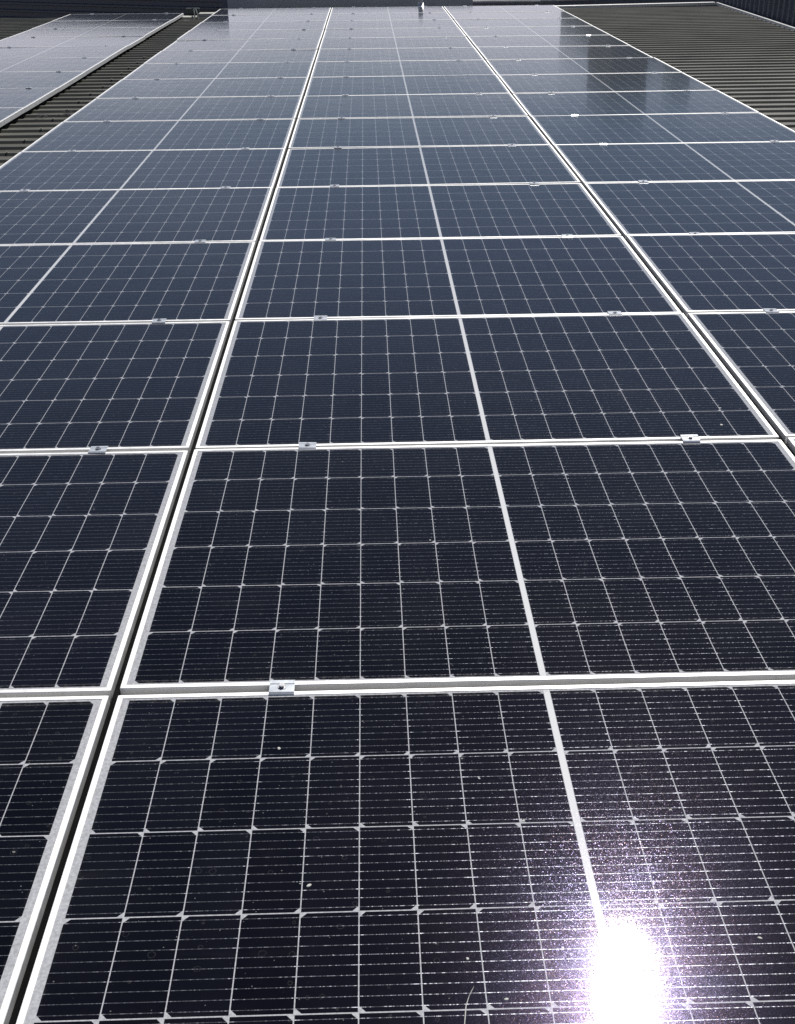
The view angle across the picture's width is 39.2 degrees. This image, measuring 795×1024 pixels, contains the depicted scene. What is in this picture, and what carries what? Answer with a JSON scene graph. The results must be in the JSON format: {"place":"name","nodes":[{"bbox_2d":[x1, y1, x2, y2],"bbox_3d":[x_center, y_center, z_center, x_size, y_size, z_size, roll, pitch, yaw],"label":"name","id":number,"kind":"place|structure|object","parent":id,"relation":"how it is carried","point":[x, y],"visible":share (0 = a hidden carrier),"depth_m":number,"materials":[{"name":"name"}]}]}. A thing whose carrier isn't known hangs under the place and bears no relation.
{"place":"outdoors","nodes":[
{"label":"outdoors","id":0,"kind":"place"},
{"bbox_2d":[0,0,227,18],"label":"navy cladding","id":1,"kind":"structure","parent":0,"point":[35,8],"depth_m":18.74,"materials":[{"name":"paint"}]},
{"bbox_2d":[227,0,472,8],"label":"grey parapet","id":2,"kind":"structure","parent":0,"point":[249,4],"depth_m":18.57,"materials":[{"name":"blue paint"}]},
{"bbox_2d":[0,7,794,165],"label":"roof","id":3,"kind":"structure","parent":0,"point":[748,60],"depth_m":12.51,"materials":[{"name":"grey paint"}]},
{"bbox_2d":[8,27,159,38],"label":"solar panel","id":4,"kind":"object","parent":3,"relation":"on","point":[146,32],"visible":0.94,"depth_m":14.55,"materials":[{"name":"glass"}]},
{"bbox_2d":[181,15,196,17],"bbox_3d":[-3.208,-7.612,17.208,0.230,0.047,0.280,-1,29,-1],"label":"gap flashing","id":5,"kind":"object","parent":3,"relation":"on","point":[192,16],"visible":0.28,"depth_m":17.16,"materials":[{"name":"grey metal"}]},
{"bbox_2d":[185,8,199,15],"bbox_3d":[-3.184,-7.693,17.438,0.210,0.320,0.120,-1,29,-1],"label":"isolator box","id":6,"kind":"object","parent":3,"relation":"on","point":[189,12],"visible":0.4,"depth_m":17.34,"materials":[{"name":"black plastic"}]},
{"bbox_2d":[198,12,214,17],"bbox_3d":[-2.911,-7.646,17.221,0.285,0.090,0.240,-1,29,-1],"label":"gap flashing","id":7,"kind":"object","parent":3,"relation":"on","point":[204,14],"visible":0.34,"depth_m":17.11,"materials":[{"name":"grey metal"}]},
{"bbox_2d":[418,0,423,6],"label":"short post","id":8,"kind":"object","parent":3,"relation":"on","point":[420,3],"visible":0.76,"depth_m":17.58,"materials":[{"name":"metal"}]},
{"bbox_2d":[554,2,714,7],"bbox_3d":[3.772,-8.300,18.302,3.002,0.045,0.110,-5,29,-9],"label":"edge flashing","id":9,"kind":"object","parent":3,"relation":"attached to","point":[638,5],"visible":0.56,"depth_m":18.28,"materials":[{"name":"grey metal"}]},
{"bbox_2d":[716,2,794,30],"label":"gutter capping","id":10,"kind":"object","parent":3,"relation":"on","point":[776,23],"visible":1,"depth_m":16.22,"materials":[{"name":"grey metal"}]},
{"bbox_2d":[473,0,717,7],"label":"dark fascia","id":11,"kind":"structure","parent":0,"point":[578,2],"depth_m":19.08,"materials":[{"name":"blue paint"}]},
{"bbox_2d":[473,0,562,1],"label":"gutter edge","id":12,"kind":"object","parent":11,"relation":"attached to","point":[513,0],"visible":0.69,"depth_m":18.95,"materials":[{"name":"grey metal"}]},
{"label":"box gutter","id":13,"kind":"object","parent":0,"visible":0},
{"bbox_2d":[717,0,794,26],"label":"ribbed wall","id":14,"kind":"structure","parent":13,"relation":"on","point":[782,11],"depth_m":15.95,"materials":[{"name":"black metal"}]},
{"bbox_3d":[-1.057,-3.413,9.353,0.040,0.049,18.600,-1,29,-1],"label":"rail","id":15,"kind":"object","parent":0,"visible":0},
{"bbox_2d":[0,696,109,1023],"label":"solar panel","id":16,"kind":"object","parent":15,"relation":"on","point":[48,745],"visible":0.95,"depth_m":1.99,"materials":[{"name":"glass"}]},
{"bbox_2d":[0,451,188,702],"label":"solar panel","id":17,"kind":"object","parent":15,"relation":"on","point":[81,535],"visible":0.9,"depth_m":2.73,"materials":[{"name":"glass"}]},
{"bbox_2d":[88,446,108,452],"bbox_3d":[-0.875,-0.169,3.275,0.051,0.046,0.041,-1,27,2],"label":"panel clamp","id":18,"kind":"object","parent":15,"relation":"on","point":[98,449],"visible":0.91,"depth_m":3.26,"materials":[{"name":"metal"}]},
{"bbox_2d":[0,321,229,454],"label":"solar panel","id":19,"kind":"object","parent":15,"relation":"on","point":[114,387],"visible":0.92,"depth_m":3.73,"materials":[{"name":"glass"}]},
{"bbox_2d":[0,242,255,324],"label":"solar panel","id":20,"kind":"object","parent":15,"relation":"on","point":[111,283],"visible":0.88,"depth_m":4.74,"materials":[{"name":"glass"}]},
{"bbox_2d":[0,187,272,244],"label":"solar panel","id":21,"kind":"object","parent":15,"relation":"on","point":[128,216],"visible":0.88,"depth_m":5.76,"materials":[{"name":"glass"}]},
{"bbox_2d":[0,149,284,190],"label":"solar panel","id":22,"kind":"object","parent":15,"relation":"on","point":[132,169],"visible":0.88,"depth_m":6.78,"materials":[{"name":"glass"}]},
{"bbox_2d":[21,119,294,151],"bbox_3d":[-1.614,-2.629,7.829,1.728,0.037,1.137,-1,29,-1],"label":"solar panel","id":23,"kind":"object","parent":15,"relation":"on","point":[171,135],"visible":0.9,"depth_m":7.78,"materials":[{"name":"glass"}]},
{"bbox_2d":[152,318,166,322],"bbox_3d":[-0.913,-0.719,4.289,0.051,0.046,0.041,-2,28,-1],"label":"panel clamp","id":24,"kind":"object","parent":15,"relation":"on","point":[159,320],"visible":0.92,"depth_m":4.27,"materials":[{"name":"metal"}]},
{"bbox_2d":[63,96,301,121],"bbox_3d":[-1.645,-3.179,8.842,1.728,0.037,1.137,-1,28,-1],"label":"solar panel","id":25,"kind":"object","parent":15,"relation":"on","point":[195,108],"visible":0.9,"depth_m":8.79,"materials":[{"name":"glass"}]},
{"bbox_2d":[194,240,205,242],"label":"panel clamp","id":26,"kind":"object","parent":15,"relation":"on","point":[200,241],"visible":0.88,"depth_m":5.29,"materials":[{"name":"metal"}]},
{"bbox_2d":[95,77,307,98],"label":"solar panel","id":27,"kind":"object","parent":15,"relation":"on","point":[211,87],"visible":0.9,"depth_m":9.81,"materials":[{"name":"glass"}]},
{"bbox_2d":[122,62,312,79],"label":"solar panel","id":28,"kind":"object","parent":15,"relation":"on","point":[228,70],"visible":0.9,"depth_m":10.84,"materials":[{"name":"glass"}]},
{"bbox_2d":[143,50,316,63],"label":"solar panel","id":29,"kind":"object","parent":15,"relation":"on","point":[217,56],"visible":0.9,"depth_m":11.85,"materials":[{"name":"glass"}]},
{"bbox_2d":[177,29,323,39],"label":"solar panel","id":30,"kind":"object","parent":15,"relation":"on","point":[234,34],"visible":0.87,"depth_m":13.88,"materials":[{"name":"glass"}]},
{"bbox_2d":[191,21,326,29],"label":"solar panel","id":31,"kind":"object","parent":15,"relation":"on","point":[298,25],"visible":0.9,"depth_m":14.89,"materials":[{"name":"glass"}]},
{"bbox_2d":[212,8,330,14],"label":"solar panel","id":32,"kind":"object","parent":15,"relation":"on","point":[269,11],"visible":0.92,"depth_m":16.92,"materials":[{"name":"glass"}]},
{"bbox_3d":[-2.190,-3.390,9.331,0.040,0.049,18.600,-1,29,-1],"label":"rail","id":33,"kind":"object","parent":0,"visible":0},
{"bbox_2d":[162,38,320,50],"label":"solar panel","id":34,"kind":"object","parent":33,"relation":"on","point":[259,44],"visible":0.91,"depth_m":12.86,"materials":[{"name":"glass"}]},
{"bbox_2d":[203,14,328,21],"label":"solar panel","id":35,"kind":"object","parent":33,"relation":"on","point":[268,18],"visible":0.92,"depth_m":15.93,"materials":[{"name":"glass"}]},
{"bbox_3d":[-0.444,-3.426,9.365,0.040,0.049,18.600,-1,29,-1],"label":"rail","id":36,"kind":"object","parent":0,"visible":0},
{"bbox_2d":[269,680,294,694],"bbox_3d":[-0.234,0.369,2.274,0.051,0.046,0.041,-1,31,-1],"label":"panel clamp","id":37,"kind":"object","parent":36,"relation":"on","point":[276,687],"visible":0.92,"depth_m":2.26,"materials":[{"name":"metal"}]},
{"bbox_2d":[298,442,316,448],"bbox_3d":[-0.264,-0.181,3.287,0.051,0.046,0.040,0,27,-1],"label":"panel clamp","id":38,"kind":"object","parent":36,"relation":"on","point":[307,445],"visible":0.88,"depth_m":3.27,"materials":[{"name":"metal"}]},
{"bbox_2d":[314,316,326,319],"bbox_3d":[-0.296,-0.732,4.302,0.051,0.046,0.041,-1,32,0],"label":"panel clamp","id":39,"kind":"object","parent":36,"relation":"on","point":[320,317],"visible":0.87,"depth_m":4.29,"materials":[{"name":"metal"}]},
{"bbox_2d":[330,6,446,13],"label":"solar panel","id":40,"kind":"object","parent":36,"relation":"on","point":[362,10],"visible":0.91,"depth_m":16.96,"materials":[{"name":"glass"}]},
{"bbox_2d":[443,7,794,456],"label":"seal strip","id":41,"kind":"object","parent":40,"relation":"attached to","point":[780,438],"visible":0.22,"depth_m":4.46,"materials":[{"name":"rubber"}]},
{"bbox_2d":[328,13,452,20],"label":"solar panel","id":42,"kind":"object","parent":36,"relation":"on","point":[392,16],"visible":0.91,"depth_m":15.94,"materials":[{"name":"glass"}]},
{"bbox_2d":[323,27,465,37],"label":"solar panel","id":43,"kind":"object","parent":36,"relation":"on","point":[394,32],"visible":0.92,"depth_m":13.91,"materials":[{"name":"glass"}]},
{"bbox_2d":[311,60,494,76],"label":"solar panel","id":44,"kind":"object","parent":36,"relation":"on","point":[396,68],"visible":0.91,"depth_m":10.87,"materials":[{"name":"glass"}]},
{"bbox_2d":[16,680,794,1023],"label":"solar panel","id":45,"kind":"object","parent":36,"relation":"on","point":[576,854],"visible":1,"depth_m":1.85,"materials":[{"name":"glass"}]},
{"bbox_2d":[305,74,509,95],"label":"solar panel","id":46,"kind":"object","parent":36,"relation":"on","point":[412,85],"visible":0.91,"depth_m":9.85,"materials":[{"name":"glass"}]},
{"bbox_2d":[298,93,527,118],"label":"solar panel","id":47,"kind":"object","parent":36,"relation":"on","point":[414,106],"visible":0.91,"depth_m":8.81,"materials":[{"name":"glass"}]},
{"bbox_2d":[288,116,550,148],"bbox_3d":[0.132,-2.664,7.862,1.728,0.035,1.137,-1,28,-1],"label":"solar panel","id":48,"kind":"object","parent":36,"relation":"on","point":[401,132],"visible":0.92,"depth_m":7.80,"materials":[{"name":"glass"}]},
{"bbox_2d":[277,145,579,186],"bbox_3d":[0.163,-2.114,6.848,1.728,0.035,1.137,-1,28,-1],"label":"solar panel","id":49,"kind":"object","parent":36,"relation":"on","point":[446,165],"visible":0.91,"depth_m":6.78,"materials":[{"name":"glass"}]},
{"bbox_2d":[9,9,331,1023],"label":"seal strip","id":50,"kind":"object","parent":49,"relation":"attached to","point":[63,861],"visible":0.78,"depth_m":2.25,"materials":[{"name":"black rubber"}]},
{"bbox_2d":[260,183,621,240],"bbox_3d":[0.193,-1.563,5.834,1.728,0.035,1.137,-1,29,-1],"label":"solar panel","id":51,"kind":"object","parent":36,"relation":"on","point":[435,211],"visible":0.91,"depth_m":5.76,"materials":[{"name":"glass"}]},
{"bbox_2d":[235,236,681,320],"bbox_3d":[0.224,-1.013,4.820,1.728,0.037,1.137,-1,29,-1],"label":"solar panel","id":52,"kind":"object","parent":36,"relation":"on","point":[399,278],"visible":0.91,"depth_m":4.73,"materials":[{"name":"glass"}]},
{"bbox_2d":[195,313,778,448],"bbox_3d":[0.254,-0.463,3.806,1.728,0.035,1.137,-1,29,-1],"label":"solar panel","id":53,"kind":"object","parent":36,"relation":"on","point":[536,379],"visible":0.95,"depth_m":3.70,"materials":[{"name":"glass"}]},
{"bbox_3d":[0.689,-3.448,9.387,0.040,0.049,18.600,-1,29,-1],"label":"rail","id":54,"kind":"object","parent":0,"visible":0},
{"bbox_2d":[326,20,457,28],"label":"solar panel","id":55,"kind":"object","parent":54,"relation":"on","point":[367,24],"visible":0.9,"depth_m":14.92,"materials":[{"name":"glass"}]},
{"bbox_2d":[319,37,473,48],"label":"solar panel","id":56,"kind":"object","parent":54,"relation":"on","point":[395,42],"visible":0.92,"depth_m":12.90,"materials":[{"name":"glass"}]},
{"bbox_2d":[315,47,483,61],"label":"solar panel","id":57,"kind":"object","parent":54,"relation":"on","point":[394,54],"visible":0.91,"depth_m":11.88,"materials":[{"name":"glass"}]},
{"bbox_2d":[120,440,794,694],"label":"solar panel","id":58,"kind":"object","parent":54,"relation":"on","point":[403,567],"visible":0.96,"depth_m":2.67,"materials":[{"name":"glass"}]},
{"bbox_2d":[562,234,572,236],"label":"panel clamp","id":59,"kind":"object","parent":54,"relation":"on","point":[567,235],"visible":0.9,"depth_m":5.33,"materials":[{"name":"metal"}]},
{"bbox_2d":[607,311,621,314],"bbox_3d":[0.840,-0.754,4.323,0.051,0.046,0.040,-1,28,-1],"label":"panel clamp","id":60,"kind":"object","parent":54,"relation":"on","point":[614,313],"visible":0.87,"depth_m":4.31,"materials":[{"name":"metal"}]},
{"bbox_2d":[680,434,700,441],"bbox_3d":[0.866,-0.204,3.310,0.051,0.046,0.041,-1,31,-1],"label":"panel clamp","id":61,"kind":"object","parent":54,"relation":"on","point":[690,438],"visible":0.93,"depth_m":3.30,"materials":[{"name":"metal"}]},
{"bbox_3d":[1.303,-3.461,9.399,0.040,0.049,18.600,-1,29,-1],"label":"rail","id":62,"kind":"object","parent":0,"visible":0},
{"bbox_2d":[444,5,563,13],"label":"solar panel","id":63,"kind":"object","parent":62,"relation":"on","point":[526,8],"visible":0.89,"depth_m":16.99,"materials":[{"name":"glass"}]},
{"bbox_2d":[449,11,577,19],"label":"solar panel","id":64,"kind":"object","parent":62,"relation":"on","point":[503,15],"visible":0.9,"depth_m":15.97,"materials":[{"name":"glass"}]},
{"bbox_2d":[454,18,592,28],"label":"solar panel","id":65,"kind":"object","parent":62,"relation":"on","point":[541,22],"visible":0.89,"depth_m":14.96,"materials":[{"name":"glass"}]},
{"bbox_2d":[461,26,609,37],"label":"solar panel","id":66,"kind":"object","parent":62,"relation":"on","point":[532,31],"visible":0.86,"depth_m":13.96,"materials":[{"name":"glass"}]},
{"bbox_2d":[468,35,630,47],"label":"solar panel","id":67,"kind":"object","parent":62,"relation":"on","point":[538,41],"visible":0.91,"depth_m":12.94,"materials":[{"name":"glass"}]},
{"bbox_2d":[476,46,651,60],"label":"solar panel","id":68,"kind":"object","parent":62,"relation":"on","point":[539,52],"visible":0.89,"depth_m":11.92,"materials":[{"name":"glass"}]},
{"bbox_2d":[486,57,680,75],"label":"solar panel","id":69,"kind":"object","parent":62,"relation":"on","point":[578,66],"visible":0.87,"depth_m":10.89,"materials":[{"name":"glass"}]},
{"bbox_2d":[498,72,715,94],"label":"solar panel","id":70,"kind":"object","parent":62,"relation":"on","point":[578,83],"visible":0.87,"depth_m":9.88,"materials":[{"name":"glass"}]},
{"bbox_2d":[513,90,758,117],"bbox_3d":[1.848,-3.249,8.910,1.728,0.036,1.137,-1,29,-1],"label":"solar panel","id":71,"kind":"object","parent":62,"relation":"on","point":[635,102],"visible":0.87,"depth_m":8.87,"materials":[{"name":"glass"}]},
{"bbox_2d":[531,113,794,147],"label":"solar panel","id":72,"kind":"object","parent":62,"relation":"on","point":[658,128],"visible":0.9,"depth_m":7.85,"materials":[{"name":"glass"}]},
{"bbox_2d":[554,142,794,185],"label":"solar panel","id":73,"kind":"object","parent":62,"relation":"on","point":[676,162],"visible":0.86,"depth_m":6.85,"materials":[{"name":"glass"}]},
{"bbox_2d":[584,180,794,238],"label":"solar panel","id":74,"kind":"object","parent":62,"relation":"on","point":[704,207],"visible":0.9,"depth_m":5.84,"materials":[{"name":"glass"}]},
{"bbox_2d":[689,232,700,234],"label":"panel clamp","id":75,"kind":"object","parent":62,"relation":"on","point":[694,233],"visible":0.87,"depth_m":5.34,"materials":[{"name":"metal"}]},
{"bbox_2d":[687,311,794,443],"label":"solar panel","id":76,"kind":"object","parent":62,"relation":"on","point":[754,352],"visible":0.86,"depth_m":3.92,"materials":[{"name":"glass"}]},
{"bbox_2d":[763,308,778,312],"bbox_3d":[1.447,-0.766,4.335,0.051,0.046,0.040,0,28,-1],"label":"panel clamp","id":77,"kind":"object","parent":62,"relation":"on","point":[770,310],"visible":0.88,"depth_m":4.32,"materials":[{"name":"metal"}]},
{"bbox_2d":[786,438,794,454],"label":"solar panel","id":78,"kind":"object","parent":62,"relation":"on","point":[790,444],"visible":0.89,"depth_m":3.28,"materials":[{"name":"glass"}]},
{"bbox_3d":[2.435,-3.483,9.421,0.040,0.049,18.600,-1,29,-1],"label":"rail","id":79,"kind":"object","parent":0,"visible":0},
{"bbox_2d":[626,233,794,316],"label":"solar panel","id":80,"kind":"object","parent":79,"relation":"on","point":[712,273],"visible":0.86,"depth_m":4.83,"materials":[{"name":"glass"}]},
{"bbox_3d":[-3.385,-4.868,12.099,0.040,0.024,11.465,-1,29,-1],"label":"rail","id":81,"kind":"object","parent":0,"visible":0},
{"bbox_2d":[0,88,58,111],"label":"solar panel","id":82,"kind":"object","parent":81,"relation":"on","point":[27,99],"visible":1,"depth_m":9.65,"materials":[{"name":"glass"}]},
{"bbox_2d":[0,71,85,91],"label":"solar panel","id":83,"kind":"object","parent":81,"relation":"on","point":[61,81],"visible":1,"depth_m":10.61,"materials":[{"name":"glass"}]},
{"bbox_2d":[0,36,144,48],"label":"solar panel","id":84,"kind":"object","parent":81,"relation":"on","point":[130,41],"visible":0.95,"depth_m":13.58,"materials":[{"name":"glass"}]},
{"bbox_2d":[53,13,183,22],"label":"solar panel","id":85,"kind":"object","parent":81,"relation":"on","point":[173,17],"visible":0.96,"depth_m":16.55,"materials":[{"name":"glass"}]},
{"bbox_3d":[-4.518,-4.845,12.077,0.040,0.024,11.465,-1,29,-1],"label":"rail","id":86,"kind":"object","parent":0,"visible":0},
{"bbox_2d":[0,108,24,126],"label":"solar panel","id":87,"kind":"object","parent":86,"relation":"on","point":[7,115],"visible":1,"depth_m":8.84,"materials":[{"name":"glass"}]},
{"bbox_2d":[0,57,108,74],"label":"solar panel","id":88,"kind":"object","parent":86,"relation":"on","point":[88,65],"visible":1,"depth_m":11.59,"materials":[{"name":"glass"}]},
{"bbox_2d":[0,45,128,59],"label":"solar panel","id":89,"kind":"object","parent":86,"relation":"on","point":[111,52],"visible":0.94,"depth_m":12.59,"materials":[{"name":"glass"}]},
{"bbox_2d":[32,20,171,28],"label":"solar panel","id":90,"kind":"object","parent":86,"relation":"on","point":[161,24],"visible":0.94,"depth_m":15.56,"materials":[{"name":"glass"}]}
]}

